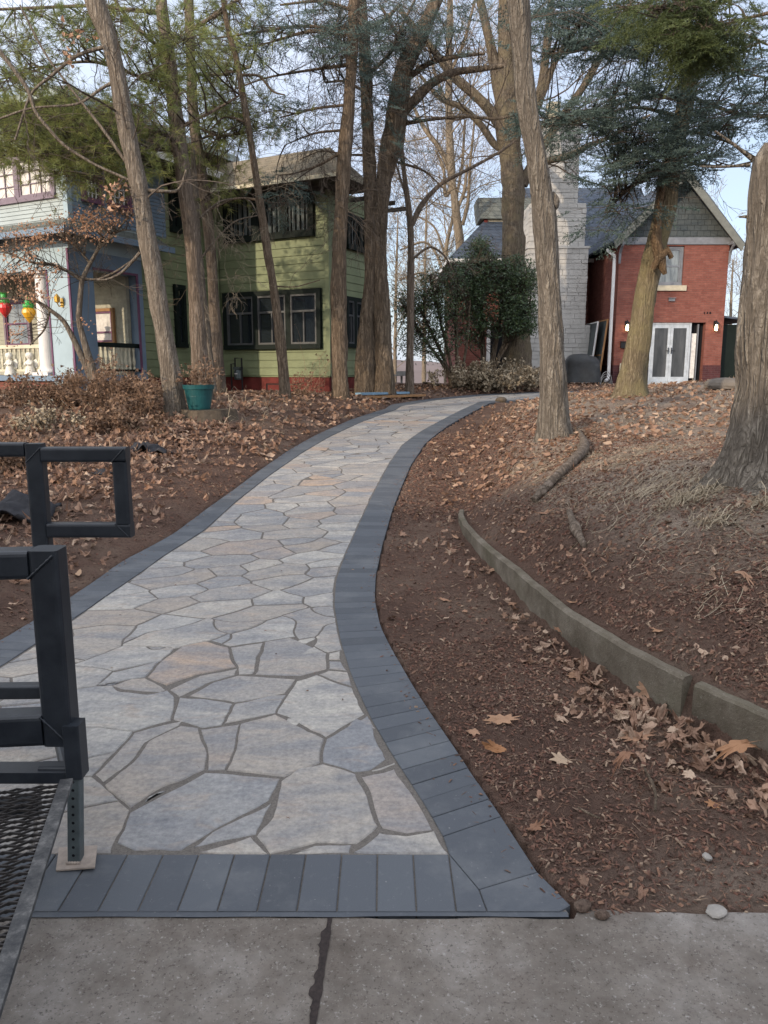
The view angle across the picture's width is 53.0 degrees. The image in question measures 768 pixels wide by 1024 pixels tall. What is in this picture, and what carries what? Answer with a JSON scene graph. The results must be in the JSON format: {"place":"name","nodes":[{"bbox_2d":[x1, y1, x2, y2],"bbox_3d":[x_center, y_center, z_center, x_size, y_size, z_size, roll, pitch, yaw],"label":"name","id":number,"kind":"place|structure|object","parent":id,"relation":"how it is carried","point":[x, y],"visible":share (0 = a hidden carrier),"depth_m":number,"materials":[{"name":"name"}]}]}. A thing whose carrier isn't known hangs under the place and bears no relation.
{"place":"outdoors","nodes":[
{"label":"outdoors","id":0,"kind":"place"},
{"bbox_2d":[0,393,539,854],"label":"path","id":1,"kind":"structure","parent":0,"point":[322,803],"depth_m":3.69,"materials":[{"name":"grey stone"}]},
{"bbox_2d":[0,382,767,1004],"bbox_3d":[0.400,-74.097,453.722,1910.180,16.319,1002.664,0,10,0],"label":"ground","id":2,"kind":"structure","parent":0,"point":[190,508],"depth_m":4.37,"materials":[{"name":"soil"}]},
{"bbox_2d":[0,370,55,403],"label":"dry bush","id":3,"kind":"object","parent":2,"relation":"on","point":[15,387],"visible":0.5,"depth_m":12.70,"materials":[{"name":"brown plant"}]},
{"bbox_2d":[0,489,61,523],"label":"fabric scrap","id":4,"kind":"object","parent":2,"relation":"on","point":[14,503],"visible":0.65,"depth_m":6.65,"materials":[{"name":"grey fabric"}]},
{"bbox_2d":[0,430,65,471],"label":"dry bush","id":5,"kind":"object","parent":2,"relation":"on","point":[7,462],"visible":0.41,"depth_m":8.02,"materials":[{"name":"brown plant"}]},
{"bbox_2d":[3,371,88,408],"bbox_3d":[-5.306,-1.945,12.379,1.034,0.652,1.321,2,10,8],"label":"dry bush","id":6,"kind":"object","parent":2,"relation":"on","point":[34,394],"visible":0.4,"depth_m":12.11,"materials":[{"name":"brown plant"}]},
{"bbox_2d":[9,399,86,435],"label":"dry bush","id":7,"kind":"object","parent":2,"relation":"on","point":[41,419],"visible":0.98,"depth_m":10.24,"materials":[{"name":"plant"}]},
{"bbox_2d":[37,354,132,409],"bbox_3d":[-4.723,-2.050,12.216,1.427,0.932,1.438,-6,12,-30],"label":"dry bush","id":8,"kind":"object","parent":2,"relation":"on","point":[65,379],"visible":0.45,"depth_m":12.13,"materials":[{"name":"brown plant"}]},
{"bbox_2d":[0,186,183,399],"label":"maple tree","id":9,"kind":"object","parent":2,"relation":"on","point":[86,351],"visible":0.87,"depth_m":13.61,"materials":[{"name":"brown plant"}]},
{"bbox_2d":[91,468,112,474],"bbox_3d":[-2.968,-0.427,8.099,0.198,0.064,0.132,0,10,0],"label":"fabric scrap","id":10,"kind":"object","parent":2,"relation":"on","point":[102,470],"visible":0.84,"depth_m":8.07,"materials":[{"name":"grey fabric"}]},
{"bbox_2d":[49,347,162,412],"bbox_3d":[-4.249,-2.089,12.237,1.601,1.002,2.161,-2,10,-10],"label":"dry bush","id":11,"kind":"object","parent":2,"relation":"on","point":[95,394],"visible":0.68,"depth_m":11.67,"materials":[{"name":"brown plant"}]},
{"bbox_2d":[66,398,164,433],"bbox_3d":[-3.647,-1.263,10.366,0.986,0.541,1.327,-8,13,-39],"label":"dry bush","id":12,"kind":"object","parent":2,"relation":"on","point":[111,418],"visible":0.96,"depth_m":10.16,"materials":[{"name":"brown plant"}]},
{"bbox_2d":[0,85,239,390],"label":"porch house","id":13,"kind":"structure","parent":2,"relation":"on","point":[106,312],"depth_m":17.24,"materials":[{"name":"white paint"}]},
{"bbox_2d":[0,280,11,317],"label":"hanging ornament","id":14,"kind":"object","parent":13,"relation":"hanging from","point":[5,309],"visible":0.66,"depth_m":17.51,"materials":[{"name":"red plastic"}]},
{"bbox_2d":[4,352,17,374],"bbox_3d":[-8.664,-3.431,17.828,0.300,0.530,0.263,5,12,27],"label":"angel figurine","id":15,"kind":"object","parent":13,"relation":"on","point":[9,363],"visible":0.97,"depth_m":17.77,"materials":[{"name":"white paint"}]},
{"bbox_2d":[3,299,32,344],"bbox_3d":[-9.566,-4.911,20.108,0.992,1.227,0.130,5,12,27],"label":"window","id":16,"kind":"structure","parent":13,"relation":"in","point":[9,319],"depth_m":20.12,"materials":[{"name":"purple paint"}]},
{"bbox_2d":[0,157,55,205],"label":"window","id":17,"kind":"structure","parent":13,"relation":"in","point":[25,194],"depth_m":16.79,"materials":[{"name":"white glass"}]},
{"bbox_2d":[22,271,35,322],"bbox_3d":[-7.969,-4.807,17.218,0.300,1.137,0.300,5,12,27],"label":"hanging ornament","id":18,"kind":"object","parent":13,"relation":"hanging from","point":[26,312],"visible":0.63,"depth_m":17.18,"materials":[{"name":"yellow plastic"}]},
{"bbox_2d":[24,352,37,375],"bbox_3d":[-8.061,-3.376,17.526,0.300,0.530,0.263,5,12,27],"label":"angel figurine","id":19,"kind":"object","parent":13,"relation":"on","point":[29,363],"visible":0.89,"depth_m":17.47,"materials":[{"name":"white paint"}]},
{"bbox_2d":[54,293,63,306],"bbox_3d":[-7.014,-4.576,16.648,0.130,0.282,0.262,5,12,27],"label":"wall lamp","id":20,"kind":"object","parent":13,"relation":"attached to","point":[57,299],"visible":0.99,"depth_m":16.58,"materials":[{"name":"gold metal"}]},
{"bbox_2d":[79,174,104,205],"bbox_3d":[-6.376,-7.032,16.792,0.130,0.577,0.573,5,12,27],"label":"window","id":21,"kind":"structure","parent":13,"relation":"in","point":[94,197],"depth_m":16.81,"materials":[{"name":"glass"}]},
{"bbox_2d":[95,308,116,342],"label":"window","id":22,"kind":"structure","parent":13,"relation":"in","point":[105,317],"depth_m":18.71,"materials":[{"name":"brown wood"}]},
{"bbox_2d":[106,176,132,211],"bbox_3d":[-6.016,-7.215,17.476,0.130,0.671,0.696,5,12,27],"label":"window","id":23,"kind":"structure","parent":13,"relation":"in","point":[129,202],"depth_m":17.57,"materials":[{"name":"grey glass"}]},
{"bbox_2d":[98,368,166,420],"bbox_3d":[-3.659,-1.761,11.571,0.908,0.802,1.485,0,10,0],"label":"dry bush","id":24,"kind":"object","parent":2,"relation":"on","point":[145,397],"visible":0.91,"depth_m":11.31,"materials":[{"name":"brown plant"}]},
{"bbox_2d":[0,0,267,399],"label":"pine tree","id":25,"kind":"object","parent":2,"relation":"on","point":[162,50],"visible":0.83,"depth_m":12.49,"materials":[{"name":"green plant"}]},
{"bbox_2d":[0,0,296,415],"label":"tree","id":26,"kind":"object","parent":2,"relation":"on","point":[174,400],"visible":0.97,"depth_m":11.18,"materials":[{"name":"brown plant"}]},
{"bbox_2d":[130,442,172,452],"bbox_3d":[-2.819,-0.776,9.281,0.492,0.157,0.272,0,10,0],"label":"fabric scrap","id":27,"kind":"object","parent":2,"relation":"on","point":[152,447],"visible":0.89,"depth_m":9.23,"materials":[{"name":"black fabric"}]},
{"bbox_2d":[181,408,238,422],"bbox_3d":[-2.668,-1.433,11.778,0.900,0.272,0.856,-6,12,-28],"label":"tree stump","id":28,"kind":"object","parent":2,"relation":"on","point":[211,414],"visible":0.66,"depth_m":11.46,"materials":[{"name":"brown wood"}]},
{"bbox_2d":[175,355,223,409],"bbox_3d":[-2.793,-1.975,11.682,0.765,0.826,0.659,-4,11,-21],"label":"flower pot","id":29,"kind":"object","parent":28,"relation":"on","point":[198,397],"visible":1,"depth_m":11.54,"materials":[{"name":"teal plastic"}]},
{"bbox_2d":[161,107,302,392],"bbox_3d":[-3.127,-5.018,15.219,2.928,5.595,2.206,-3,11,-16],"label":"sapling","id":30,"kind":"object","parent":2,"relation":"on","point":[203,278],"visible":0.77,"depth_m":15.16,"materials":[{"name":"brown plant"}]},
{"bbox_2d":[230,358,242,389],"bbox_3d":[-3.946,-3.662,20.720,0.256,0.964,0.382,-7,12,-32],"label":"gas meter","id":31,"kind":"object","parent":2,"relation":"on","point":[238,373],"visible":0.89,"depth_m":20.59,"materials":[{"name":"metal"}]},
{"bbox_2d":[146,0,328,392],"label":"pine tree","id":32,"kind":"object","parent":2,"relation":"on","point":[202,162],"visible":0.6,"depth_m":15.73,"materials":[{"name":"green plant"}]},
{"bbox_2d":[184,1,337,397],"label":"sapling","id":33,"kind":"object","parent":2,"relation":"on","point":[282,362],"visible":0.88,"depth_m":15.17,"materials":[{"name":"brown plant"}]},
{"bbox_2d":[128,140,405,392],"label":"green house","id":34,"kind":"structure","parent":2,"relation":"on","point":[248,337],"depth_m":19.79,"materials":[{"name":"paint"}]},
{"bbox_2d":[166,174,182,233],"bbox_3d":[-5.185,-7.639,19.079,0.130,1.377,0.368,5,12,27],"label":"window","id":35,"kind":"structure","parent":34,"relation":"in","point":[176,222],"depth_m":19.03,"materials":[{"name":"black glass"}]},
{"bbox_2d":[172,284,188,347],"bbox_3d":[-5.175,-4.972,19.582,0.130,1.557,0.393,5,12,27],"label":"window","id":36,"kind":"structure","parent":34,"relation":"in","point":[180,316],"depth_m":19.55,"materials":[{"name":"black glass"}]},
{"bbox_2d":[222,183,314,243],"bbox_3d":[-2.980,-7.653,19.695,2.782,1.337,0.150,5,12,27],"label":"window","id":37,"kind":"structure","parent":34,"relation":"in","point":[253,222],"depth_m":19.66,"materials":[{"name":"black glass"}]},
{"bbox_2d":[222,288,322,349],"bbox_3d":[-2.957,-5.022,20.162,3.076,1.490,0.150,5,12,27],"label":"window","id":38,"kind":"structure","parent":34,"relation":"in","point":[252,329],"depth_m":20.17,"materials":[{"name":"black glass"}]},
{"bbox_2d":[264,382,300,389],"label":"basement window","id":39,"kind":"structure","parent":34,"relation":"in","point":[266,384],"depth_m":20.59,"materials":[{"name":"red paint"}]},
{"bbox_2d":[347,296,361,347],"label":"window","id":40,"kind":"structure","parent":34,"relation":"in","point":[353,303],"depth_m":20.36,"materials":[{"name":"black glass"}]},
{"bbox_2d":[346,213,364,253],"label":"window","id":41,"kind":"structure","parent":34,"relation":"in","point":[351,237],"depth_m":20.08,"materials":[{"name":"black glass"}]},
{"bbox_2d":[0,394,568,913],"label":"path bedding","id":42,"kind":"object","parent":2,"relation":"on","point":[268,816],"visible":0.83,"depth_m":3.19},
{"bbox_2d":[0,391,577,918],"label":"path border","id":43,"kind":"object","parent":42,"relation":"on","point":[478,839],"visible":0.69,"depth_m":2.42,"materials":[{"name":"grey stone"}]},
{"bbox_2d":[0,442,134,1018],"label":"ramp","id":44,"kind":"object","parent":43,"relation":"on","point":[54,719],"visible":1,"depth_m":2.31,"materials":[{"name":"metal"}]},
{"bbox_2d":[2,423,561,898],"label":"mulch crumbs","id":45,"kind":"object","parent":43,"relation":"on","point":[400,691],"visible":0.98,"depth_m":3.63,"materials":[{"name":"brown plant"}]},
{"bbox_2d":[289,369,327,395],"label":"dry bush","id":46,"kind":"object","parent":2,"relation":"on","point":[304,386],"visible":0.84,"depth_m":17.03,"materials":[{"name":"brown plant"}]},
{"bbox_2d":[186,0,436,399],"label":"spruce tree","id":47,"kind":"object","parent":2,"relation":"on","point":[352,34],"visible":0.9,"depth_m":15.71,"materials":[{"name":"brown plant"}]},
{"bbox_2d":[294,324,347,391],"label":"sucker shoots","id":48,"kind":"object","parent":2,"relation":"on","point":[311,373],"visible":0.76,"depth_m":17.13,"materials":[{"name":"brown plant"}]},
{"bbox_2d":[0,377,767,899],"bbox_3d":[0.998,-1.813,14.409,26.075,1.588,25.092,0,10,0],"label":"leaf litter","id":49,"kind":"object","parent":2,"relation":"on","point":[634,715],"visible":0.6,"depth_m":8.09,"materials":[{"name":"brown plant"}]},
{"bbox_2d":[0,376,767,619],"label":"dry grass","id":50,"kind":"structure","parent":2,"relation":"on","point":[678,497],"depth_m":5.27,"materials":[{"name":"plant"}]},
{"bbox_2d":[249,0,527,395],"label":"hemlock tree","id":51,"kind":"object","parent":2,"relation":"on","point":[374,369],"visible":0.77,"depth_m":17.52,"materials":[{"name":"brown plant"}]},
{"bbox_2d":[362,394,425,398],"bbox_3d":[0.273,-2.802,18.650,0.200,0.056,2.429,7,13,35],"label":"board","id":52,"kind":"object","parent":2,"relation":"on","point":[410,395],"visible":0.79,"depth_m":18.52,"materials":[{"name":"brown wood"}]},
{"bbox_2d":[355,392,409,394],"bbox_3d":[-0.013,-2.869,18.600,0.220,0.064,1.943,7,13,35],"label":"board","id":53,"kind":"object","parent":52,"relation":"on","point":[372,393],"visible":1,"depth_m":18.20,"materials":[{"name":"wood"}]},
{"bbox_2d":[395,371,405,382],"bbox_3d":[0.663,-4.996,29.075,0.640,0.634,0.400,0,10,0],"label":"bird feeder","id":54,"kind":"object","parent":2,"relation":"on","point":[401,374],"visible":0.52,"depth_m":28.94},
{"bbox_2d":[360,158,443,382],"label":"tree","id":55,"kind":"object","parent":2,"relation":"on","point":[394,349],"visible":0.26,"depth_m":45.99,"materials":[{"name":"brown plant"}]},
{"bbox_2d":[353,69,501,382],"bbox_3d":[2.080,-12.018,33.556,7.185,13.538,10.162,-6,12,-31],"label":"tree","id":56,"kind":"object","parent":2,"relation":"on","point":[447,237],"visible":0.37,"depth_m":32.33,"materials":[{"name":"brown plant"}]},
{"bbox_2d":[376,125,481,381],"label":"tree","id":57,"kind":"object","parent":2,"relation":"on","point":[423,357],"visible":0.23,"depth_m":41.74,"materials":[{"name":"brown plant"}]},
{"bbox_2d":[270,0,591,248],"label":"tree","id":58,"kind":"object","parent":2,"relation":"on","point":[457,205],"visible":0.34,"depth_m":28.97,"materials":[{"name":"brown plant"}]},
{"bbox_2d":[390,249,476,386],"bbox_3d":[1.345,-5.552,22.432,2.796,4.129,2.579,0,10,0],"label":"rhododendron","id":59,"kind":"object","parent":2,"relation":"on","point":[438,306],"visible":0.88,"depth_m":22.14,"materials":[{"name":"green plant"}]},
{"bbox_2d":[351,94,553,394],"bbox_3d":[1.231,-6.466,18.961,6.028,7.343,3.583,0,10,0],"label":"tree","id":60,"kind":"object","parent":2,"relation":"on","point":[409,380],"visible":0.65,"depth_m":19.01,"materials":[{"name":"brown plant"}]},
{"bbox_2d":[425,352,518,392],"bbox_3d":[2.399,-3.921,21.714,2.562,1.195,2.070,0,10,0],"label":"brush heap","id":61,"kind":"object","parent":2,"relation":"on","point":[475,378],"visible":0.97,"depth_m":21.26,"materials":[{"name":"plant"}]},
{"bbox_2d":[467,728,485,735],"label":"dry leaf","id":62,"kind":"object","parent":2,"relation":"on","point":[474,731],"visible":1,"depth_m":3.26,"materials":[{"name":"beige plant"}]},
{"bbox_2d":[448,232,537,367],"bbox_3d":[3.303,-5.996,23.067,3.143,4.663,2.624,0,10,0],"label":"yew shrub","id":63,"kind":"object","parent":2,"relation":"on","point":[497,274],"visible":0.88,"depth_m":22.55,"materials":[{"name":"green plant"}]},
{"bbox_2d":[481,739,505,752],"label":"dry leaf","id":64,"kind":"object","parent":2,"relation":"on","point":[494,747],"visible":1,"depth_m":3.09,"materials":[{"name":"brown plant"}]},
{"bbox_2d":[484,714,518,724],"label":"dry leaf","id":65,"kind":"object","parent":2,"relation":"on","point":[499,719],"visible":1,"depth_m":3.38,"materials":[{"name":"brown plant"}]},
{"bbox_2d":[481,357,539,390],"bbox_3d":[3.341,-3.938,22.058,2.233,1.023,2.630,8,13,38],"label":"brush heap","id":66,"kind":"object","parent":2,"relation":"on","point":[526,376],"visible":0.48,"depth_m":21.73,"materials":[{"name":"plant"}]},
{"bbox_2d":[304,0,732,386],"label":"tree","id":67,"kind":"object","parent":2,"relation":"on","point":[513,237],"visible":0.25,"depth_m":22.67,"materials":[{"name":"brown plant"}]},
{"bbox_2d":[526,818,543,830],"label":"dry leaf","id":68,"kind":"object","parent":2,"relation":"on","point":[535,826],"visible":1,"depth_m":2.58,"materials":[{"name":"brown plant"}]},
{"bbox_2d":[507,0,609,442],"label":"tree","id":69,"kind":"object","parent":2,"relation":"on","point":[553,419],"visible":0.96,"depth_m":8.41,"materials":[{"name":"brown plant"}]},
{"bbox_2d":[531,429,589,501],"bbox_3d":[1.825,-0.503,7.430,0.282,0.386,2.963,4,11,20],"label":"fallen branch","id":70,"kind":"object","parent":2,"relation":"on","point":[579,454],"visible":0.98,"depth_m":6.57,"materials":[{"name":"brown wood"}]},
{"bbox_2d":[549,752,571,763],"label":"dry leaf","id":71,"kind":"object","parent":2,"relation":"on","point":[558,757],"visible":1,"depth_m":3.03,"materials":[{"name":"beige plant"}]},
{"bbox_2d":[458,509,692,716],"bbox_3d":[0.942,0.487,5.425,0.231,0.341,4.333,-1,10,-7],"label":"concrete edging","id":72,"kind":"object","parent":2,"relation":"on","point":[630,666],"visible":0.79,"depth_m":3.93,"materials":[{"name":"grey concrete"}]},
{"bbox_2d":[566,509,586,547],"bbox_3d":[1.274,0.101,5.157,0.077,0.132,0.691,1,10,5],"label":"broken stick","id":73,"kind":"object","parent":2,"relation":"on","point":[575,528],"visible":1,"depth_m":5.03,"materials":[{"name":"brown wood"}]},
{"bbox_2d":[574,898,591,912],"bbox_3d":[0.565,1.121,2.192,0.056,0.029,0.043,-7,12,-34],"label":"soil clod","id":74,"kind":"object","parent":2,"relation":"on","point":[581,905],"visible":1,"depth_m":2.18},
{"bbox_2d":[565,354,600,384],"bbox_3d":[6.376,-4.554,24.781,1.172,1.050,0.690,0,10,0],"label":"covered grill","id":75,"kind":"object","parent":2,"relation":"on","point":[582,367],"visible":0.85,"depth_m":24.49,"materials":[{"name":"black fabric"}]},
{"bbox_2d":[577,807,600,818],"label":"twig","id":76,"kind":"object","parent":2,"relation":"on","point":[590,814],"visible":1,"depth_m":2.63,"materials":[{"name":"brown wood"}]},
{"bbox_2d":[435,102,744,384],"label":"brick house","id":77,"kind":"structure","parent":2,"relation":"on","point":[688,343],"depth_m":25.86,"materials":[{"name":"red brick"}]},
{"bbox_2d":[490,327,502,368],"bbox_3d":[4.672,-6.005,29.384,1.259,2.100,0.028,0,10,0],"label":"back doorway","id":78,"kind":"structure","parent":77,"relation":"in","point":[500,338],"depth_m":29.30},
{"bbox_2d":[649,325,670,380],"bbox_3d":[9.258,-5.328,25.799,0.612,1.852,0.129,0,10,0],"label":"door","id":79,"kind":"structure","parent":77,"relation":"in","point":[660,347],"depth_m":25.83,"materials":[{"name":"white wood"}]},
{"bbox_2d":[658,247,683,284],"bbox_3d":[9.394,-8.094,25.361,0.851,1.225,0.120,0,10,0],"label":"window","id":80,"kind":"structure","parent":77,"relation":"in","point":[674,265],"depth_m":25.37,"materials":[{"name":"white glass"}]},
{"bbox_2d":[668,325,689,380],"bbox_3d":[9.878,-5.328,25.799,0.612,1.852,0.129,0,10,0],"label":"door","id":81,"kind":"structure","parent":77,"relation":"in","point":[679,336],"depth_m":25.82,"materials":[{"name":"white wood"}]},
{"bbox_2d":[688,323,702,381],"bbox_3d":[9.764,-5.199,26.025,1.872,2.316,0.030,0,10,0],"label":"doorway back","id":82,"kind":"structure","parent":77,"relation":"in","point":[694,325],"depth_m":25.94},
{"bbox_2d":[582,321,598,383],"bbox_3d":[7.193,-5.592,27.137,0.270,2.105,1.440,0,10,0],"label":"screen door","id":83,"kind":"structure","parent":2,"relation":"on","point":[593,336],"depth_m":26.71,"materials":[{"name":"white paint"}]},
{"bbox_2d":[590,319,608,382],"bbox_3d":[7.393,-5.505,26.518,0.270,2.155,1.090,0,10,0],"label":"screen door","id":84,"kind":"structure","parent":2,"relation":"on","point":[600,339],"depth_m":26.34,"materials":[{"name":"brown wood"}]},
{"bbox_2d":[611,749,637,778],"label":"dry leaf","id":85,"kind":"object","parent":2,"relation":"on","point":[622,756],"visible":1,"depth_m":2.90,"materials":[{"name":"brown plant"}]},
{"bbox_2d":[488,0,767,397],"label":"spruce tree","id":86,"kind":"object","parent":2,"relation":"on","point":[675,153],"visible":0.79,"depth_m":11.34,"materials":[{"name":"green plant"}]},
{"bbox_2d":[620,730,655,741],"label":"dry leaf","id":87,"kind":"object","parent":2,"relation":"on","point":[645,736],"visible":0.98,"depth_m":3.19,"materials":[{"name":"brown plant"}]},
{"bbox_2d":[636,681,648,697],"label":"dry leaf","id":88,"kind":"object","parent":2,"relation":"on","point":[641,687],"visible":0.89,"depth_m":3.52,"materials":[{"name":"brown plant"}]},
{"bbox_2d":[643,767,656,811],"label":"twig","id":89,"kind":"object","parent":2,"relation":"on","point":[654,789],"visible":1,"depth_m":2.78,"materials":[{"name":"brown wood"}]},
{"bbox_2d":[584,0,767,99],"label":"cedar tree","id":90,"kind":"object","parent":2,"relation":"on","point":[701,42],"visible":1,"depth_m":8.88,"materials":[{"name":"green plant"}]},
{"bbox_2d":[702,852,712,860],"bbox_3d":[1.014,1.082,2.417,0.025,0.018,0.035,-1,10,-7],"label":"pebble","id":91,"kind":"object","parent":2,"relation":"on","point":[706,856],"visible":1,"depth_m":2.41,"materials":[{"name":"stone"}]},
{"bbox_2d":[701,739,726,747],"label":"dry leaf","id":92,"kind":"object","parent":2,"relation":"on","point":[710,745],"visible":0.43,"depth_m":3.11,"materials":[{"name":"brown plant"}]},
{"bbox_2d":[704,377,734,389],"bbox_3d":[5.882,-2.180,13.257,0.671,0.270,0.862,-4,11,-22],"label":"boulder","id":93,"kind":"object","parent":2,"relation":"on","point":[725,383],"visible":0.52,"depth_m":13.04,"materials":[{"name":"grey stone"}]},
{"bbox_2d":[705,146,745,324],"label":"tree","id":94,"kind":"object","parent":2,"relation":"on","point":[734,249],"visible":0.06,"depth_m":43.06,"materials":[{"name":"brown plant"}]},
{"bbox_2d":[687,130,767,495],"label":"tree","id":95,"kind":"object","parent":2,"relation":"on","point":[741,461],"visible":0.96,"depth_m":4.71,"materials":[{"name":"brown plant"}]},
{"bbox_2d":[692,681,767,752],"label":"concrete edging","id":96,"kind":"object","parent":2,"relation":"on","point":[735,717],"visible":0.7,"depth_m":3.10,"materials":[{"name":"grey concrete"}]},
{"bbox_2d":[708,739,760,766],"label":"dry leaf","id":97,"kind":"object","parent":2,"relation":"on","point":[739,746],"visible":0.98,"depth_m":2.96,"materials":[{"name":"orange plant"}]},
{"bbox_2d":[725,225,743,324],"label":"tree","id":98,"kind":"object","parent":2,"relation":"on","point":[731,297],"visible":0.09,"depth_m":40.49,"materials":[{"name":"brown plant"}]},
{"bbox_2d":[727,516,751,536],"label":"twig","id":99,"kind":"object","parent":2,"relation":"on","point":[740,527],"visible":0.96,"depth_m":4.29,"materials":[{"name":"brown wood"}]},
{"bbox_2d":[730,571,754,586],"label":"dry leaf","id":100,"kind":"object","parent":2,"relation":"on","point":[745,574],"visible":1,"depth_m":3.77,"materials":[{"name":"brown plant"}]},
{"bbox_2d":[0,909,767,1023],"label":"sidewalk","id":101,"kind":"structure","parent":0,"point":[589,967],"depth_m":1.97,"materials":[{"name":"concrete"}]},
{"bbox_2d":[0,912,568,916],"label":"path haunch","id":102,"kind":"object","parent":101,"relation":"on","point":[254,914],"visible":0.97,"depth_m":2.17,"materials":[{"name":"grey concrete"}]},
{"bbox_2d":[308,918,331,1023],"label":"joint dirt","id":103,"kind":"structure","parent":101,"relation":"on","point":[315,991],"depth_m":1.95,"materials":[{"name":"brown soil"}]},
{"bbox_2d":[594,909,610,919],"bbox_3d":[0.611,1.129,2.157,0.044,0.024,0.035,-1,10,-5],"label":"soil clod","id":104,"kind":"object","parent":101,"relation":"on","point":[601,914],"visible":1,"depth_m":2.15,"materials":[{"name":"brown soil"}]},
{"bbox_2d":[705,904,726,918],"bbox_3d":[0.937,1.126,2.174,0.065,0.021,0.053,-6,12,-29],"label":"stone","id":105,"kind":"object","parent":101,"relation":"on","point":[715,911],"visible":1,"depth_m":2.16,"materials":[{"name":"white stone"}]},
{"bbox_2d":[0,0,767,362],"label":"sky","id":106,"kind":"structure","parent":0,"point":[735,194],"materials":[{"name":"white"}]},
{"bbox_2d":[397,360,443,382],"bbox_3d":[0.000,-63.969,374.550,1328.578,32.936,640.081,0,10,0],"label":"hills","id":107,"kind":"structure","parent":0,"point":[432,366],"depth_m":370.33,"materials":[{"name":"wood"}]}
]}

